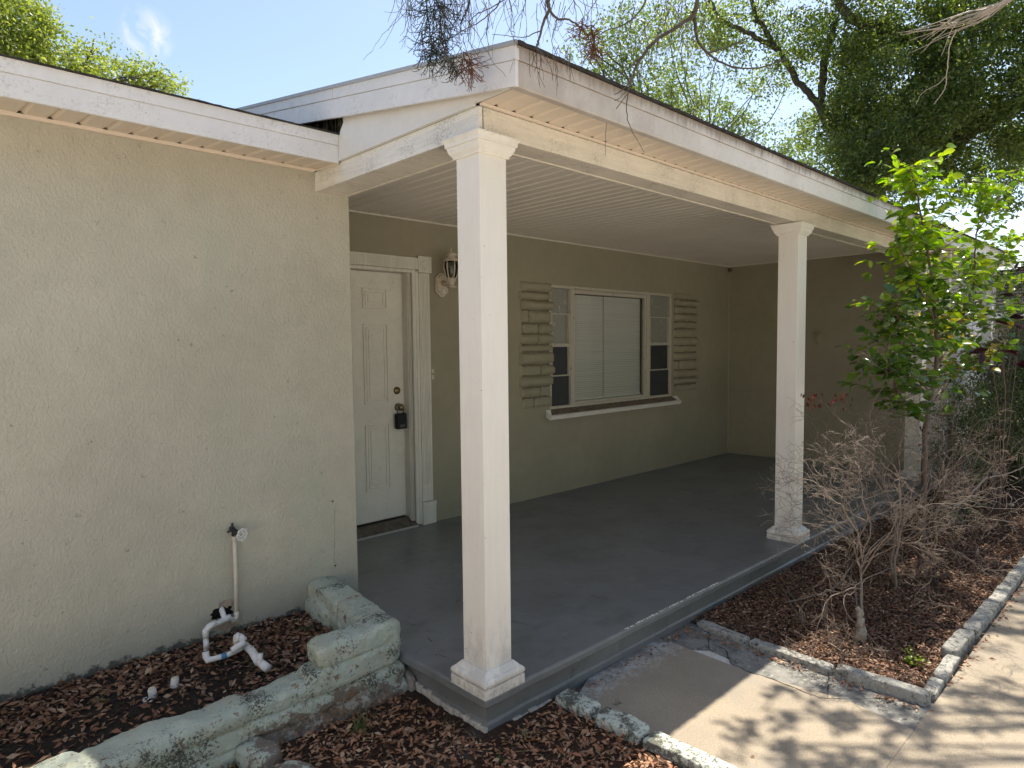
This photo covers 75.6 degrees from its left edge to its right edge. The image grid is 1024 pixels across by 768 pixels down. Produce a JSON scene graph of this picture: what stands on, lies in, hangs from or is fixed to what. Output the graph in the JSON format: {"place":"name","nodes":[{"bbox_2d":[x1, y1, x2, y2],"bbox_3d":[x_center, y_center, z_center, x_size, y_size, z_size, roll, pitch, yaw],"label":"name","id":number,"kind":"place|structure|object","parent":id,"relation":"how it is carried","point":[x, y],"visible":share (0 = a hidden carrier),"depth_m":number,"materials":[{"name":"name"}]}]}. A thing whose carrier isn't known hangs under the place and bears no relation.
{"place":"outdoors","nodes":[
{"label":"outdoors","id":0,"kind":"place"},
{"bbox_2d":[9,0,1023,269],"label":"sky","id":1,"kind":"structure","parent":0,"point":[235,53],"materials":[{"name":"blue"}]},
{"bbox_2d":[579,638,913,767],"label":"walkway","id":2,"kind":"structure","parent":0,"point":[733,715],"depth_m":2.99,"materials":[{"name":"concrete"}]},
{"bbox_2d":[664,623,932,729],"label":"walkway","id":3,"kind":"structure","parent":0,"point":[775,670],"depth_m":3.36,"materials":[{"name":"grey concrete"}]},
{"bbox_2d":[887,581,1023,767],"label":"driveway","id":4,"kind":"structure","parent":0,"point":[982,726],"depth_m":2.98,"materials":[{"name":"concrete"}]},
{"bbox_2d":[572,564,1023,757],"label":"fallen leaves","id":5,"kind":"object","parent":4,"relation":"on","point":[776,658],"visible":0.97,"depth_m":3.56,"materials":[{"name":"brown plant"}]},
{"label":"ground","id":6,"kind":"structure","parent":0,"visible":0},
{"bbox_2d":[0,0,198,99],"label":"background tree","id":7,"kind":"object","parent":6,"relation":"on","point":[24,36],"visible":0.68,"depth_m":12.70,"materials":[{"name":"green plant"}]},
{"bbox_2d":[28,577,417,767],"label":"planter wall","id":8,"kind":"structure","parent":6,"relation":"on","point":[352,664],"depth_m":2.87,"materials":[{"name":"green paint"}]},
{"bbox_2d":[0,609,331,767],"bbox_3d":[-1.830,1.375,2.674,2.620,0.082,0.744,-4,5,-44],"label":"leaf litter","id":9,"kind":"object","parent":8,"relation":"in","point":[38,720],"visible":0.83,"depth_m":2.97,"materials":[{"name":"brown plant"}]},
{"bbox_2d":[92,697,108,704],"bbox_3d":[-1.760,1.355,2.812,0.071,0.047,0.052,-2,4,-16],"label":"weed","id":10,"kind":"object","parent":9,"relation":"on","point":[98,700],"visible":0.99,"depth_m":2.81,"materials":[{"name":"green plant"}]},
{"bbox_2d":[148,686,156,697],"bbox_3d":[-1.575,1.352,2.890,0.037,0.046,0.034,-4,5,-44],"label":"ground stub","id":11,"kind":"object","parent":9,"relation":"on","point":[152,691],"visible":0.97,"depth_m":2.88,"materials":[{"name":"white plastic"}]},
{"bbox_2d":[170,676,178,687],"bbox_3d":[-1.523,1.346,2.977,0.039,0.047,0.034,-4,5,-44],"label":"ground stub","id":12,"kind":"object","parent":9,"relation":"on","point":[174,682],"visible":0.98,"depth_m":2.96,"materials":[{"name":"white plastic"}]},
{"bbox_2d":[202,632,270,671],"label":"pipe fittings","id":13,"kind":"object","parent":9,"relation":"on","point":[239,642],"visible":1,"depth_m":3.16,"materials":[{"name":"white plastic"}]},
{"bbox_2d":[243,651,266,669],"bbox_3d":[-1.222,1.310,3.122,0.100,0.062,0.095,-1,3,1],"label":"weed","id":14,"kind":"object","parent":9,"relation":"on","point":[253,665],"visible":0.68,"depth_m":3.11,"materials":[{"name":"green plant"}]},
{"bbox_2d":[299,623,314,632],"bbox_3d":[-1.094,1.303,3.513,0.089,0.036,0.052,-4,5,-44],"label":"weed","id":15,"kind":"object","parent":9,"relation":"on","point":[305,627],"visible":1,"depth_m":3.51,"materials":[{"name":"green plant"}]},
{"bbox_2d":[235,738,282,767],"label":"edging stone","id":16,"kind":"object","parent":6,"relation":"on","point":[257,753],"visible":0.98,"depth_m":2.64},
{"bbox_2d":[221,690,679,767],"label":"mulch","id":17,"kind":"object","parent":6,"relation":"on","point":[488,736],"visible":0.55,"depth_m":2.79,"materials":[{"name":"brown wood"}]},
{"bbox_2d":[278,763,311,767],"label":"edging stone","id":18,"kind":"object","parent":17,"relation":"on","point":[292,765],"visible":1,"depth_m":2.59,"materials":[{"name":"grey stone"}]},
{"bbox_2d":[349,705,384,735],"bbox_3d":[-0.640,1.475,2.896,0.137,0.097,0.189,1,4,28],"label":"grass tuft","id":19,"kind":"object","parent":17,"relation":"on","point":[359,725],"visible":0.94,"depth_m":2.89,"materials":[{"name":"green plant"}]},
{"bbox_2d":[494,748,504,766],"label":"grass tuft","id":20,"kind":"object","parent":17,"relation":"on","point":[499,758],"visible":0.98,"depth_m":2.67,"materials":[{"name":"green plant"}]},
{"bbox_2d":[518,726,537,741],"bbox_3d":[0.078,1.490,2.817,0.109,0.060,0.064,0,3,2],"label":"grass tuft","id":21,"kind":"object","parent":17,"relation":"on","point":[524,734],"visible":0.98,"depth_m":2.82,"materials":[{"name":"green plant"}]},
{"bbox_2d":[0,39,1013,732],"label":"house","id":22,"kind":"structure","parent":6,"relation":"on","point":[216,321],"depth_m":3.61,"materials":[{"name":"paint"}]},
{"bbox_2d":[202,523,247,650],"bbox_3d":[-1.492,1.058,3.402,0.252,0.663,0.149,-4,5,-44],"label":"water pipe","id":23,"kind":"object","parent":22,"relation":"attached to","point":[235,534],"visible":0.99,"depth_m":3.43,"materials":[{"name":"beige plastic"}]},
{"bbox_2d":[350,251,436,540],"bbox_3d":[-1.191,0.098,5.307,1.284,2.305,0.188,-4,5,-44],"label":"door","id":24,"kind":"structure","parent":22,"relation":"in","point":[390,307],"depth_m":5.51,"materials":[{"name":"paint"}]},
{"bbox_2d":[395,404,406,428],"bbox_3d":[-0.937,0.271,5.555,0.100,0.214,0.048,-4,5,-44],"label":"key lockbox","id":25,"kind":"object","parent":22,"relation":"hanging from","point":[400,420],"visible":1,"depth_m":5.53,"materials":[{"name":"black plastic"}]},
{"bbox_2d":[431,369,433,379],"bbox_3d":[-0.683,-0.083,5.692,0.026,0.090,0.020,-4,5,-44],"label":"doorbell","id":26,"kind":"object","parent":22,"relation":"attached to","point":[432,374],"visible":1,"depth_m":5.69,"materials":[{"name":"paint"}]},
{"bbox_2d":[434,248,457,296],"bbox_3d":[-0.544,-0.956,5.645,0.138,0.408,0.217,-4,5,-44],"label":"wall lantern","id":27,"kind":"object","parent":22,"relation":"attached to","point":[443,281],"depth_m":5.64,"materials":[{"name":"paint"}]},
{"bbox_2d":[546,284,681,419],"bbox_3d":[1.205,-0.380,7.517,2.420,1.374,0.171,-4,5,-44],"label":"window","id":28,"kind":"structure","parent":22,"relation":"in","point":[582,325],"depth_m":7.48,"materials":[{"name":"white glass"}]},
{"bbox_2d":[813,330,821,343],"bbox_3d":[3.861,-0.595,8.352,0.035,0.169,0.111,-4,5,-44],"label":"wall hook","id":29,"kind":"object","parent":22,"relation":"attached to","point":[816,335],"depth_m":8.35,"materials":[{"name":"paint"}]},
{"bbox_2d":[954,298,982,476],"bbox_3d":[5.734,0.051,8.380,1.689,2.265,0.036,-4,5,-44],"label":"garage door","id":30,"kind":"structure","parent":22,"relation":"in","point":[974,327],"depth_m":8.42,"materials":[{"name":"white"}]},
{"bbox_2d":[556,689,600,719],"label":"concrete curb","id":31,"kind":"structure","parent":6,"relation":"on","point":[579,704],"depth_m":3.03,"materials":[{"name":"grey concrete"}]},
{"bbox_2d":[595,707,650,743],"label":"concrete curb","id":32,"kind":"structure","parent":6,"relation":"on","point":[616,722],"depth_m":2.86,"materials":[{"name":"grey concrete"}]},
{"bbox_2d":[546,0,721,119],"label":"background tree","id":33,"kind":"object","parent":6,"relation":"on","point":[620,60],"visible":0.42,"depth_m":19.20,"materials":[{"name":"green plant"}]},
{"bbox_2d":[364,0,1012,155],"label":"cedar tree","id":34,"kind":"object","parent":6,"relation":"on","point":[445,39],"visible":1,"depth_m":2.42,"materials":[{"name":"green plant"}]},
{"bbox_2d":[643,729,739,767],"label":"concrete curb","id":35,"kind":"structure","parent":6,"relation":"on","point":[675,751],"depth_m":2.65,"materials":[{"name":"grey concrete"}]},
{"bbox_2d":[627,0,785,136],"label":"background tree","id":36,"kind":"object","parent":6,"relation":"on","point":[691,110],"visible":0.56,"depth_m":16.57,"materials":[{"name":"green plant"}]},
{"bbox_2d":[696,619,749,644],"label":"concrete curb","id":37,"kind":"structure","parent":6,"relation":"on","point":[726,633],"depth_m":3.81,"materials":[{"name":"grey concrete"}]},
{"bbox_2d":[684,78,842,174],"bbox_3d":[8.338,-4.717,21.586,7.256,10.228,3.609,0,4,14],"label":"background tree","id":38,"kind":"object","parent":6,"relation":"on","point":[788,150],"visible":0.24,"depth_m":21.00,"materials":[{"name":"green plant"}]},
{"bbox_2d":[748,638,833,675],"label":"concrete curb","id":39,"kind":"structure","parent":6,"relation":"on","point":[769,648],"depth_m":3.51,"materials":[{"name":"grey concrete"}]},
{"bbox_2d":[643,0,1023,227],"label":"oak tree","id":40,"kind":"object","parent":6,"relation":"on","point":[960,113],"visible":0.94,"depth_m":10.30,"materials":[{"name":"green plant"}]},
{"bbox_2d":[691,447,1023,687],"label":"leaf litter","id":41,"kind":"object","parent":6,"relation":"on","point":[873,653],"visible":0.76,"depth_m":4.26,"materials":[{"name":"brown plant"}]},
{"bbox_2d":[779,580,815,625],"bbox_3d":[1.803,1.397,4.245,0.060,0.034,0.842,0,3,8],"label":"fallen stick","id":42,"kind":"object","parent":41,"relation":"on","point":[792,605],"visible":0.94,"depth_m":4.16,"materials":[{"name":"brown wood"}]},
{"bbox_2d":[785,561,853,602],"bbox_3d":[2.200,1.373,4.566,1.209,0.038,0.122,-4,5,-44],"label":"fallen stick","id":43,"kind":"object","parent":41,"relation":"on","point":[827,590],"visible":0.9,"depth_m":4.41,"materials":[{"name":"brown wood"}]},
{"bbox_2d":[824,587,827,630],"bbox_3d":[1.966,1.405,4.123,0.010,0.029,0.853,1,4,24],"label":"fallen stick","id":44,"kind":"object","parent":41,"relation":"on","point":[826,606],"visible":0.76,"depth_m":4.15,"materials":[{"name":"brown wood"}]},
{"bbox_2d":[827,642,844,654],"bbox_3d":[1.772,1.444,3.591,0.018,0.032,0.179,-1,3,-4],"label":"fallen stick","id":45,"kind":"object","parent":41,"relation":"on","point":[830,644],"visible":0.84,"depth_m":3.60,"materials":[{"name":"brown wood"}]},
{"bbox_2d":[850,606,866,641],"bbox_3d":[1.983,1.368,3.774,0.084,0.192,0.134,2,4,36],"label":"tree stub","id":46,"kind":"object","parent":41,"relation":"on","point":[855,628],"visible":0.96,"depth_m":3.76,"materials":[{"name":"grey plant"}]},
{"bbox_2d":[801,393,935,588],"bbox_3d":[2.613,0.707,4.665,2.290,1.407,0.232,-3,4,-36],"label":"red leaf sprig","id":47,"kind":"object","parent":41,"relation":"on","point":[819,405],"visible":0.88,"depth_m":4.31,"materials":[{"name":"brown plant"}]},
{"bbox_2d":[746,417,1023,703],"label":"bare shrub","id":48,"kind":"object","parent":41,"relation":"on","point":[864,561],"visible":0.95,"depth_m":3.66,"materials":[{"name":"brown plant"}]},
{"bbox_2d":[781,333,1023,592],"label":"bare shrub","id":49,"kind":"object","parent":41,"relation":"on","point":[894,575],"visible":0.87,"depth_m":4.50,"materials":[{"name":"brown plant"}]},
{"bbox_2d":[901,645,929,665],"bbox_3d":[2.108,1.436,3.468,0.102,0.071,0.122,-2,4,-20],"label":"weed","id":50,"kind":"object","parent":41,"relation":"on","point":[908,659],"visible":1,"depth_m":3.47,"materials":[{"name":"green plant"}]},
{"bbox_2d":[835,143,1023,560],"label":"young tree","id":51,"kind":"object","parent":41,"relation":"on","point":[907,237],"visible":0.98,"depth_m":4.84,"materials":[{"name":"green plant"}]},
{"bbox_2d":[916,502,980,539],"bbox_3d":[4.093,1.321,6.206,1.635,0.491,0.471,-4,5,-44],"label":"shrub","id":52,"kind":"object","parent":41,"relation":"on","point":[929,534],"visible":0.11,"depth_m":5.99,"materials":[{"name":"brown plant"}]},
{"bbox_2d":[912,365,1022,532],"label":"green bush","id":53,"kind":"object","parent":41,"relation":"on","point":[971,418],"visible":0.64,"depth_m":6.41,"materials":[{"name":"green plant"}]},
{"bbox_2d":[953,551,996,557],"bbox_3d":[3.632,1.325,5.123,0.150,0.035,0.320,-3,4,-35],"label":"fallen stick","id":54,"kind":"object","parent":41,"relation":"on","point":[974,551],"visible":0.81,"depth_m":5.21,"materials":[{"name":"brown wood"}]},
{"bbox_2d":[931,466,1023,566],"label":"leaning branch","id":55,"kind":"object","parent":41,"relation":"on","point":[936,514],"visible":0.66,"depth_m":4.97,"materials":[{"name":"brown wood"}]},
{"bbox_2d":[955,329,1023,487],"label":"green bush","id":56,"kind":"object","parent":41,"relation":"on","point":[1015,462],"visible":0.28,"depth_m":7.72,"materials":[{"name":"green plant"}]},
{"bbox_2d":[960,262,1023,518],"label":"purple shrub","id":57,"kind":"object","parent":41,"relation":"on","point":[981,353],"visible":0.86,"depth_m":6.29,"materials":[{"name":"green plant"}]},
{"bbox_2d":[961,269,1023,509],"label":"green bush","id":58,"kind":"object","parent":41,"relation":"on","point":[1017,433],"visible":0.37,"depth_m":7.28,"materials":[{"name":"green plant"}]},
{"bbox_2d":[834,664,930,706],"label":"concrete curb","id":59,"kind":"structure","parent":6,"relation":"on","point":[916,695],"depth_m":3.17,"materials":[{"name":"grey concrete"}]},
{"bbox_2d":[925,677,944,703],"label":"concrete curb","id":60,"kind":"structure","parent":6,"relation":"on","point":[937,684],"depth_m":3.17,"materials":[{"name":"grey concrete"}]},
{"bbox_2d":[932,654,959,687],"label":"concrete curb","id":61,"kind":"structure","parent":6,"relation":"on","point":[947,667],"depth_m":3.35,"materials":[{"name":"grey concrete"}]},
{"bbox_2d":[941,628,974,665],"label":"concrete curb","id":62,"kind":"structure","parent":6,"relation":"on","point":[959,643],"depth_m":3.59,"materials":[{"name":"grey concrete"}]},
{"bbox_2d":[963,600,1000,647],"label":"concrete curb","id":63,"kind":"structure","parent":6,"relation":"on","point":[987,612],"depth_m":3.91,"materials":[{"name":"grey concrete"}]},
{"bbox_2d":[988,555,1023,610],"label":"concrete curb","id":64,"kind":"structure","parent":6,"relation":"on","point":[1002,593],"depth_m":4.43,"materials":[{"name":"grey concrete"}]},
{"bbox_2d":[993,269,1023,394],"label":"neighbour house","id":65,"kind":"structure","parent":6,"relation":"on","point":[1001,300],"depth_m":18.16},
{"bbox_2d":[1008,320,1023,360],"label":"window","id":66,"kind":"structure","parent":65,"relation":"in","point":[1020,356],"depth_m":17.74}
]}

